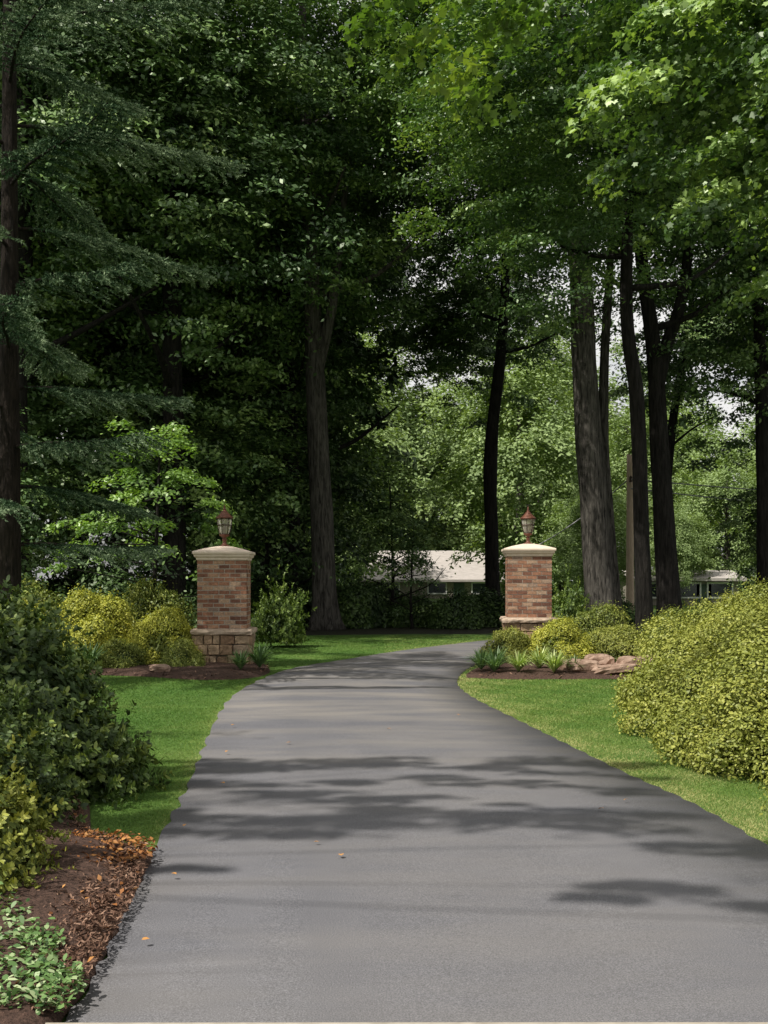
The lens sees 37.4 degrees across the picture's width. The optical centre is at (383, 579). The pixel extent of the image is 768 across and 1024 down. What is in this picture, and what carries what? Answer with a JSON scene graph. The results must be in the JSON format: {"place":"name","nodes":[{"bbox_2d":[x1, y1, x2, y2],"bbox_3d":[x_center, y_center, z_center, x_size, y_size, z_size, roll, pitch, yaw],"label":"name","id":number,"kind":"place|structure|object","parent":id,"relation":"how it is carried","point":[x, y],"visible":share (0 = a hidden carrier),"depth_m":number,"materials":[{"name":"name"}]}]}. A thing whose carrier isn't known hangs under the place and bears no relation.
{"place":"outdoors","nodes":[
{"label":"outdoors","id":0,"kind":"place"},
{"bbox_2d":[34,581,755,1022],"bbox_3d":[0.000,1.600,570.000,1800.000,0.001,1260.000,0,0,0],"label":"ground","id":1,"kind":"structure","parent":0,"point":[490,633],"depth_m":58.18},
{"bbox_2d":[186,372,413,573],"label":"distant tree","id":2,"kind":"object","parent":1,"relation":"on","point":[397,402],"depth_m":81.05,"materials":[{"name":"green plant"}]},
{"bbox_2d":[220,324,415,585],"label":"distant tree","id":3,"kind":"object","parent":1,"relation":"on","point":[386,435],"visible":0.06,"depth_m":74.07,"materials":[{"name":"green plant"}]},
{"bbox_2d":[335,323,463,584],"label":"distant tree","id":4,"kind":"object","parent":1,"relation":"on","point":[419,472],"visible":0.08,"depth_m":107.72,"materials":[{"name":"green plant"}]},
{"bbox_2d":[231,0,609,596],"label":"maple tree","id":5,"kind":"object","parent":1,"relation":"on","point":[456,346],"visible":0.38,"depth_m":42.32,"materials":[{"name":"green plant"}]},
{"bbox_2d":[384,403,472,550],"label":"distant tree","id":6,"kind":"object","parent":1,"relation":"on","point":[434,516],"visible":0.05,"depth_m":108.08,"materials":[{"name":"green plant"}]},
{"bbox_2d":[350,355,510,561],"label":"distant tree","id":7,"kind":"object","parent":1,"relation":"on","point":[426,403],"visible":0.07,"depth_m":105.69,"materials":[{"name":"green plant"}]},
{"bbox_2d":[361,551,504,598],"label":"house","id":8,"kind":"structure","parent":1,"relation":"on","point":[471,574],"depth_m":93.96,"materials":[{"name":"beige"}]},
{"bbox_2d":[335,160,614,481],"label":"maple tree","id":9,"kind":"object","parent":1,"relation":"on","point":[547,348],"visible":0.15,"depth_m":56.21,"materials":[{"name":"green plant"}]},
{"bbox_2d":[408,393,557,550],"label":"distant tree","id":10,"kind":"object","parent":1,"relation":"on","point":[446,500],"visible":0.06,"depth_m":106.92,"materials":[{"name":"green plant"}]},
{"bbox_2d":[405,326,618,598],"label":"distant tree","id":11,"kind":"object","parent":1,"relation":"on","point":[516,460],"visible":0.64,"depth_m":77.72,"materials":[{"name":"green plant"}]},
{"bbox_2d":[444,321,624,593],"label":"distant tree","id":12,"kind":"object","parent":1,"relation":"on","point":[568,382],"visible":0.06,"depth_m":105.66,"materials":[{"name":"green plant"}]},
{"bbox_2d":[320,0,749,629],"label":"maple tree","id":13,"kind":"object","parent":1,"relation":"on","point":[596,496],"visible":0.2,"depth_m":33.27,"materials":[{"name":"green plant"}]},
{"bbox_2d":[481,406,626,594],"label":"distant tree","id":14,"kind":"object","parent":1,"relation":"on","point":[533,541],"visible":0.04,"depth_m":96.48,"materials":[{"name":"green plant"}]},
{"bbox_2d":[536,486,655,605],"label":"distant tree","id":15,"kind":"object","parent":1,"relation":"on","point":[573,558],"visible":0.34,"depth_m":65.07,"materials":[{"name":"green plant"}]},
{"bbox_2d":[626,454,633,610],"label":"utility pole","id":16,"kind":"object","parent":1,"relation":"on","point":[629,553],"visible":0.81,"depth_m":49.87,"materials":[{"name":"brown wood"}]},
{"bbox_2d":[496,0,767,319],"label":"maple tree","id":17,"kind":"object","parent":1,"relation":"on","point":[659,82],"visible":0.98,"depth_m":17.23,"materials":[{"name":"green plant"}]},
{"bbox_2d":[502,1,767,617],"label":"maple tree","id":18,"kind":"object","parent":1,"relation":"on","point":[658,357],"visible":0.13,"depth_m":33.43,"materials":[{"name":"green plant"}]},
{"bbox_2d":[570,399,708,569],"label":"distant tree","id":19,"kind":"object","parent":1,"relation":"on","point":[623,450],"visible":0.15,"depth_m":86.37,"materials":[{"name":"green plant"}]},
{"bbox_2d":[550,336,736,568],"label":"distant tree","id":20,"kind":"object","parent":1,"relation":"on","point":[614,349],"visible":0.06,"depth_m":106.35,"materials":[{"name":"green plant"}]},
{"bbox_2d":[595,222,767,477],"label":"maple tree","id":21,"kind":"object","parent":1,"relation":"on","point":[685,331],"visible":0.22,"depth_m":45.61,"materials":[{"name":"green plant"}]},
{"bbox_2d":[620,570,746,604],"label":"house","id":22,"kind":"structure","parent":1,"relation":"on","point":[717,581],"depth_m":69.34,"materials":[{"name":"beige"}]},
{"bbox_2d":[680,582,700,597],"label":"window","id":23,"kind":"structure","parent":22,"relation":"in","point":[692,589],"depth_m":69.34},
{"bbox_2d":[707,582,732,597],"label":"window","id":24,"kind":"structure","parent":22,"relation":"in","point":[715,587],"depth_m":69.34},
{"bbox_2d":[649,502,720,604],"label":"distant tree","id":25,"kind":"object","parent":1,"relation":"on","point":[693,553],"visible":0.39,"depth_m":69.20,"materials":[{"name":"green plant"}]},
{"bbox_2d":[618,397,755,595],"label":"distant tree","id":26,"kind":"object","parent":1,"relation":"on","point":[746,430],"visible":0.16,"depth_m":89.50,"materials":[{"name":"green plant"}]},
{"bbox_2d":[611,13,767,608],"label":"maple tree","id":27,"kind":"object","parent":1,"relation":"on","point":[758,341],"visible":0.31,"depth_m":34.87,"materials":[{"name":"green plant"}]},
{"bbox_2d":[673,444,756,596],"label":"distant tree","id":28,"kind":"object","parent":1,"relation":"on","point":[695,504],"visible":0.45,"depth_m":75.10,"materials":[{"name":"green plant"}]},
{"bbox_2d":[699,456,756,593],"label":"understory tree","id":29,"kind":"object","parent":1,"relation":"on","point":[728,523],"visible":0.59,"depth_m":40.20,"materials":[{"name":"green plant"}]},
{"bbox_2d":[719,459,756,595],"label":"distant tree","id":30,"kind":"object","parent":1,"relation":"on","point":[751,559],"visible":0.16,"depth_m":56.55,"materials":[{"name":"green plant"}]},
{"bbox_2d":[32,0,767,580],"label":"sky","id":31,"kind":"structure","parent":0,"point":[728,407],"materials":[{"name":"white"}]},
{"bbox_2d":[300,626,501,634],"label":"forest floor","id":32,"kind":"structure","parent":0,"point":[401,630],"depth_m":34.63,"materials":[{"name":"plant"}]},
{"bbox_2d":[37,560,111,600],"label":"woodland shrub","id":33,"kind":"object","parent":32,"relation":"on","point":[58,581],"visible":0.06,"depth_m":33.82,"materials":[{"name":"green plant"}]},
{"bbox_2d":[28,249,122,566],"bbox_3d":[-13.290,-4.916,38.227,8.796,13.057,10.843,0,0,-32],"label":"understory tree","id":34,"kind":"object","parent":32,"relation":"on","point":[33,382],"visible":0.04,"depth_m":37.95,"materials":[{"name":"green plant"}]},
{"bbox_2d":[28,306,123,576],"bbox_3d":[-10.715,-3.287,33.174,6.597,9.793,8.132,0,0,-31],"label":"understory tree","id":35,"kind":"object","parent":32,"relation":"on","point":[34,418],"visible":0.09,"depth_m":32.61,"materials":[{"name":"green plant"}]},
{"bbox_2d":[0,0,164,459],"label":"forest tree","id":36,"kind":"object","parent":32,"relation":"on","point":[31,376],"visible":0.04,"depth_m":34.58,"materials":[{"name":"green plant"}]},
{"bbox_2d":[27,341,218,595],"bbox_3d":[-7.540,-2.635,31.764,5.718,8.487,7.048,0,0,29],"label":"understory tree","id":37,"kind":"object","parent":32,"relation":"on","point":[87,427],"visible":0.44,"depth_m":31.20,"materials":[{"name":"green plant"}]},
{"bbox_2d":[0,0,330,574],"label":"forest tree","id":38,"kind":"object","parent":32,"relation":"on","point":[28,262],"visible":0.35,"depth_m":29.14,"materials":[{"name":"green plant"}]},
{"bbox_2d":[28,48,325,577],"bbox_3d":[-10.286,-10.253,40.601,15.939,23.729,13.706,0,0,32],"label":"forest tree","id":39,"kind":"object","parent":32,"relation":"on","point":[112,338],"visible":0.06,"depth_m":39.99,"materials":[{"name":"green plant"}]},
{"bbox_2d":[52,297,305,576],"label":"understory tree","id":40,"kind":"object","parent":32,"relation":"on","point":[191,388],"visible":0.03,"depth_m":40.29,"materials":[{"name":"green plant"}]},
{"bbox_2d":[0,2,413,472],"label":"forest tree","id":41,"kind":"object","parent":32,"relation":"on","point":[150,304],"visible":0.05,"depth_m":36.78,"materials":[{"name":"green plant"}]},
{"bbox_2d":[0,0,413,605],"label":"forest tree","id":42,"kind":"object","parent":32,"relation":"on","point":[172,326],"visible":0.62,"depth_m":29.86,"materials":[{"name":"green plant"}]},
{"bbox_2d":[129,370,302,595],"bbox_3d":[-5.170,-2.309,33.142,5.278,7.834,6.506,0,0,-30],"label":"understory tree","id":43,"kind":"object","parent":32,"relation":"on","point":[246,511],"visible":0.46,"depth_m":32.63,"materials":[{"name":"green plant"}]},
{"bbox_2d":[56,56,377,571],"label":"forest tree","id":44,"kind":"object","parent":32,"relation":"on","point":[333,395],"visible":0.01,"depth_m":46.76,"materials":[{"name":"green plant"}]},
{"bbox_2d":[51,0,464,630],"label":"maple tree","id":45,"kind":"object","parent":32,"relation":"on","point":[325,614],"visible":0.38,"depth_m":35.41,"materials":[{"name":"green plant"}]},
{"bbox_2d":[103,95,424,587],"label":"forest tree","id":46,"kind":"object","parent":32,"relation":"on","point":[365,354],"visible":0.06,"depth_m":46.71,"materials":[{"name":"green plant"}]},
{"bbox_2d":[159,364,374,603],"bbox_3d":[-3.776,-2.635,37.585,7.048,8.487,5.718,0,0,-1],"label":"understory tree","id":47,"kind":"object","parent":32,"relation":"on","point":[281,483],"visible":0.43,"depth_m":36.90,"materials":[{"name":"green plant"}]},
{"bbox_2d":[250,578,309,626],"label":"woodland shrub","id":48,"kind":"object","parent":32,"relation":"on","point":[255,593],"visible":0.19,"depth_m":37.14,"materials":[{"name":"green plant"}]},
{"bbox_2d":[199,334,398,583],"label":"understory tree","id":49,"kind":"object","parent":32,"relation":"on","point":[346,489],"visible":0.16,"depth_m":42.36,"materials":[{"name":"green plant"}]},
{"bbox_2d":[110,1,491,624],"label":"forest tree","id":50,"kind":"object","parent":32,"relation":"on","point":[292,404],"visible":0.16,"depth_m":39.12,"materials":[{"name":"green plant"}]},
{"bbox_2d":[184,204,426,582],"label":"forest tree","id":51,"kind":"object","parent":32,"relation":"on","point":[390,380],"visible":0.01,"depth_m":57.69,"materials":[{"name":"green plant"}]},
{"bbox_2d":[275,567,344,624],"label":"woodland shrub","id":52,"kind":"object","parent":32,"relation":"on","point":[307,585],"visible":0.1,"depth_m":40.14,"materials":[{"name":"green plant"}]},
{"bbox_2d":[233,327,422,583],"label":"understory tree","id":53,"kind":"object","parent":32,"relation":"on","point":[396,451],"visible":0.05,"depth_m":51.47,"materials":[{"name":"green plant"}]},
{"bbox_2d":[336,576,399,628],"bbox_3d":[-0.853,0.769,37.544,2.716,1.843,2.628,0,0,-28],"label":"woodland shrub","id":54,"kind":"object","parent":32,"relation":"on","point":[359,604],"visible":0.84,"depth_m":36.73,"materials":[{"name":"green plant"}]},
{"bbox_2d":[364,577,421,606],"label":"woodland shrub","id":55,"kind":"object","parent":32,"relation":"on","point":[396,592],"visible":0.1,"depth_m":40.04,"materials":[{"name":"green plant"}]},
{"bbox_2d":[337,453,452,606],"bbox_3d":[0.471,-1.425,39.481,3.918,6.064,4.537,0,0,36],"label":"understory tree","id":56,"kind":"object","parent":32,"relation":"on","point":[380,511],"visible":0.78,"depth_m":39.24,"materials":[{"name":"green plant"}]},
{"bbox_2d":[363,501,455,628],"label":"understory tree","id":57,"kind":"object","parent":32,"relation":"on","point":[415,548],"visible":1,"depth_m":36.49,"materials":[{"name":"green plant"}]},
{"bbox_2d":[385,593,437,627],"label":"woodland shrub","id":58,"kind":"object","parent":32,"relation":"on","point":[418,619],"visible":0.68,"depth_m":37.53,"materials":[{"name":"green plant"}]},
{"bbox_2d":[422,585,488,628],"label":"woodland shrub","id":59,"kind":"object","parent":32,"relation":"on","point":[461,609],"visible":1,"depth_m":36.41,"materials":[{"name":"green plant"}]},
{"bbox_2d":[471,586,505,627],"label":"woodland shrub","id":60,"kind":"object","parent":32,"relation":"on","point":[493,606],"visible":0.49,"depth_m":37.86,"materials":[{"name":"green plant"}]},
{"bbox_2d":[45,1022,767,1023],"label":"concrete apron","id":61,"kind":"object","parent":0,"point":[454,1023],"depth_m":3.95,"materials":[{"name":"concrete"}]},
{"bbox_2d":[65,640,767,1022],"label":"driveway","id":62,"kind":"structure","parent":0,"point":[491,864],"depth_m":5.88,"materials":[{"name":"asphalt"}]},
{"bbox_2d":[84,634,767,931],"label":"lawn","id":63,"kind":"structure","parent":0,"point":[283,667],"depth_m":12.59,"materials":[{"name":"plant"}]},
{"bbox_2d":[0,676,87,834],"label":"rhododendron shrub","id":64,"kind":"object","parent":63,"relation":"on","point":[40,768],"visible":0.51,"depth_m":6.95,"materials":[{"name":"green plant"}]},
{"bbox_2d":[0,583,109,710],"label":"rhododendron shrub","id":65,"kind":"object","parent":63,"relation":"on","point":[23,589],"visible":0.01,"depth_m":11.47,"materials":[{"name":"green plant"}]},
{"bbox_2d":[20,407,90,589],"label":"understory tree","id":66,"kind":"object","parent":63,"relation":"on","point":[25,479],"visible":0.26,"depth_m":27.49,"materials":[{"name":"green plant"}]},
{"bbox_2d":[0,793,152,1023],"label":"garden bed","id":67,"kind":"object","parent":63,"relation":"on","point":[25,1013],"visible":0.3,"depth_m":5.28,"materials":[{"name":"soil"}]},
{"bbox_2d":[0,727,76,898],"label":"azalea shrub","id":68,"kind":"object","parent":67,"relation":"on","point":[17,843],"visible":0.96,"depth_m":5.74,"materials":[{"name":"green plant"}]},
{"bbox_2d":[0,881,88,1014],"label":"ivy","id":69,"kind":"object","parent":67,"relation":"on","point":[54,976],"visible":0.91,"depth_m":4.31,"materials":[{"name":"green plant"}]},
{"bbox_2d":[0,791,148,1013],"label":"wood chips","id":70,"kind":"object","parent":67,"relation":"on","point":[100,915],"visible":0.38,"depth_m":5.20,"materials":[{"name":"brown wood"}]},
{"bbox_2d":[62,828,158,863],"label":"leaf litter","id":71,"kind":"object","parent":67,"relation":"on","point":[135,844],"visible":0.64,"depth_m":6.38,"materials":[{"name":"plant"}]},
{"bbox_2d":[0,575,174,809],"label":"rhododendron shrub","id":72,"kind":"object","parent":63,"relation":"on","point":[101,758],"visible":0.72,"depth_m":8.22,"materials":[{"name":"green plant"}]},
{"bbox_2d":[0,0,249,609],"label":"spruce tree","id":73,"kind":"object","parent":63,"relation":"on","point":[15,325],"visible":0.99,"depth_m":16.90,"materials":[{"name":"green plant"}]},
{"bbox_2d":[90,662,269,679],"bbox_3d":[-5.641,1.525,22.537,7.384,0.122,9.340,0,0,0],"label":"garden bed","id":74,"kind":"object","parent":63,"relation":"on","point":[222,670],"visible":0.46,"depth_m":18.65,"materials":[{"name":"soil"}]},
{"bbox_2d":[21,573,73,637],"bbox_3d":[-7.291,0.725,23.119,2.586,1.700,2.025,0,0,-23],"label":"azalea shrub","id":75,"kind":"object","parent":74,"relation":"on","point":[44,597],"visible":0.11,"depth_m":22.94,"materials":[{"name":"green plant"}]},
{"bbox_2d":[72,640,116,665],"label":"lilyturf tuft","id":76,"kind":"object","parent":74,"relation":"on","point":[94,655],"visible":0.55,"depth_m":19.05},
{"bbox_2d":[44,564,145,622],"bbox_3d":[-6.791,0.646,26.425,2.987,2.116,2.891,0,0,16],"label":"woodland shrub","id":77,"kind":"object","parent":74,"relation":"on","point":[106,584],"visible":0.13,"depth_m":26.30,"materials":[{"name":"green plant"}]},
{"bbox_2d":[56,583,137,658],"bbox_3d":[-5.410,0.790,21.310,1.665,1.445,1.917,0,0,7],"label":"azalea shrub","id":78,"kind":"object","parent":74,"relation":"on","point":[104,617],"visible":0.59,"depth_m":21.01,"materials":[{"name":"yellow plant"}]},
{"bbox_2d":[95,636,148,667],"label":"azalea shrub","id":79,"kind":"object","parent":74,"relation":"on","point":[126,656],"visible":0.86,"depth_m":19.38,"materials":[{"name":"green plant"}]},
{"bbox_2d":[39,416,249,611],"bbox_3d":[-4.963,-0.858,23.705,4.280,4.923,3.401,0,0,0],"label":"dogwood tree","id":80,"kind":"object","parent":74,"relation":"on","point":[183,476],"visible":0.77,"depth_m":23.53,"materials":[{"name":"green plant"}]},
{"bbox_2d":[116,574,196,637],"bbox_3d":[-4.832,0.725,23.666,2.025,1.700,2.155,0,0,38],"label":"azalea shrub","id":81,"kind":"object","parent":74,"relation":"on","point":[162,598],"visible":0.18,"depth_m":23.43,"materials":[{"name":"green plant"}]},
{"bbox_2d":[125,602,202,664],"bbox_3d":[-3.975,0.979,20.370,1.614,1.161,1.372,0,0,-7],"label":"azalea shrub","id":82,"kind":"object","parent":74,"relation":"on","point":[156,633],"visible":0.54,"depth_m":20.05,"materials":[{"name":"green plant"}]},
{"bbox_2d":[157,636,207,666],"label":"azalea shrub","id":83,"kind":"object","parent":74,"relation":"on","point":[182,654],"visible":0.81,"depth_m":19.45,"materials":[{"name":"green plant"}]},
{"bbox_2d":[246,642,278,666],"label":"lilyturf tuft","id":84,"kind":"object","parent":74,"relation":"on","point":[260,657],"visible":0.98,"depth_m":19.22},
{"bbox_2d":[190,504,256,663],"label":"gate pillar","id":85,"kind":"structure","parent":63,"relation":"on","point":[222,630],"depth_m":20.30,"materials":[{"name":"brick"}]},
{"bbox_2d":[250,564,316,646],"bbox_3d":[-2.501,0.657,26.425,1.860,2.028,1.809,0,0,-23],"label":"broadleaf shrub","id":86,"kind":"object","parent":63,"relation":"on","point":[282,625],"visible":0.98,"depth_m":26.23,"materials":[{"name":"plant"}]},
{"bbox_2d":[338,0,552,130],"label":"maple tree","id":87,"kind":"object","parent":63,"relation":"on","point":[370,20],"visible":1,"depth_m":9.07,"materials":[{"name":"green plant"}]},
{"bbox_2d":[499,507,556,640],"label":"gate pillar","id":88,"kind":"structure","parent":63,"relation":"on","point":[528,585],"depth_m":22.76,"materials":[{"name":"brick"}]},
{"bbox_2d":[466,662,633,678],"bbox_3d":[5.348,1.525,20.837,8.055,0.122,11.274,0,0,0],"label":"garden bed","id":89,"kind":"object","parent":63,"relation":"on","point":[528,671],"visible":0.31,"depth_m":18.29,"materials":[{"name":"soil"}]},
{"bbox_2d":[480,651,511,671],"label":"lilyturf tuft","id":90,"kind":"object","parent":89,"relation":"on","point":[493,664],"visible":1,"depth_m":18.44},
{"bbox_2d":[479,626,534,663],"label":"azalea shrub","id":91,"kind":"object","parent":89,"relation":"on","point":[512,638],"visible":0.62,"depth_m":20.62,"materials":[{"name":"green plant"}]},
{"bbox_2d":[502,650,537,670],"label":"lilyturf tuft","id":92,"kind":"object","parent":89,"relation":"on","point":[518,663],"visible":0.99,"depth_m":18.42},
{"bbox_2d":[525,646,550,667],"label":"lilyturf tuft","id":93,"kind":"object","parent":89,"relation":"on","point":[538,663],"visible":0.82,"depth_m":18.92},
{"bbox_2d":[539,650,572,671],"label":"lilyturf tuft","id":94,"kind":"object","parent":89,"relation":"on","point":[554,664],"visible":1,"depth_m":18.28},
{"bbox_2d":[525,613,596,661],"bbox_3d":[3.224,1.084,20.763,1.508,0.948,1.251,0,0,32],"label":"azalea shrub","id":95,"kind":"object","parent":89,"relation":"on","point":[553,635],"visible":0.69,"depth_m":20.45,"materials":[{"name":"green plant"}]},
{"bbox_2d":[565,658,600,672],"bbox_3d":[3.262,1.431,18.619,0.578,0.242,0.484,4,-4,2],"label":"landscape rock","id":96,"kind":"object","parent":89,"relation":"on","point":[588,666],"visible":0.75,"depth_m":18.41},
{"bbox_2d":[584,653,613,664],"bbox_3d":[3.562,1.396,18.800,0.522,0.335,0.485,0,-3,3],"label":"landscape rock","id":97,"kind":"object","parent":89,"relation":"on","point":[603,659],"visible":0.49,"depth_m":18.62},
{"bbox_2d":[570,600,630,645],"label":"azalea shrub","id":98,"kind":"object","parent":89,"relation":"on","point":[603,619],"visible":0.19,"depth_m":22.70,"materials":[{"name":"green plant"}]},
{"bbox_2d":[591,663,638,673],"bbox_3d":[3.731,1.456,18.415,0.774,0.177,0.466,-3,-3,-7],"label":"landscape rock","id":99,"kind":"object","parent":89,"relation":"on","point":[615,668],"visible":0.81,"depth_m":18.21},
{"bbox_2d":[583,620,655,661],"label":"azalea shrub","id":100,"kind":"object","parent":89,"relation":"on","point":[614,642],"visible":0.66,"depth_m":20.30,"materials":[{"name":"green plant"}]},
{"bbox_2d":[638,604,692,649],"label":"azalea shrub","id":101,"kind":"object","parent":89,"relation":"on","point":[677,611],"visible":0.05,"depth_m":21.41,"materials":[{"name":"green plant"}]},
{"bbox_2d":[363,0,767,633],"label":"maple tree","id":102,"kind":"object","parent":63,"relation":"on","point":[519,206],"visible":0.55,"depth_m":26.00,"materials":[{"name":"green plant"}]},
{"bbox_2d":[552,563,597,627],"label":"broadleaf shrub","id":103,"kind":"object","parent":63,"relation":"on","point":[569,604],"visible":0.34,"depth_m":28.71,"materials":[{"name":"plant"}]},
{"bbox_2d":[606,594,767,749],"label":"azalea hedge bush","id":104,"kind":"object","parent":63,"relation":"on","point":[668,690],"visible":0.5,"depth_m":11.05,"materials":[{"name":"green plant"}]},
{"bbox_2d":[609,590,767,711],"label":"azalea hedge bush","id":105,"kind":"object","parent":63,"relation":"on","point":[672,646],"visible":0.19,"depth_m":13.48,"materials":[{"name":"green plant"}]},
{"bbox_2d":[642,635,767,787],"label":"azalea hedge bush","id":106,"kind":"object","parent":63,"relation":"on","point":[734,733],"visible":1,"depth_m":9.25,"materials":[{"name":"green plant"}]},
{"bbox_2d":[646,572,767,662],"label":"azalea hedge bush","id":107,"kind":"object","parent":63,"relation":"on","point":[694,614],"visible":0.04,"depth_m":15.99,"materials":[{"name":"green plant"}]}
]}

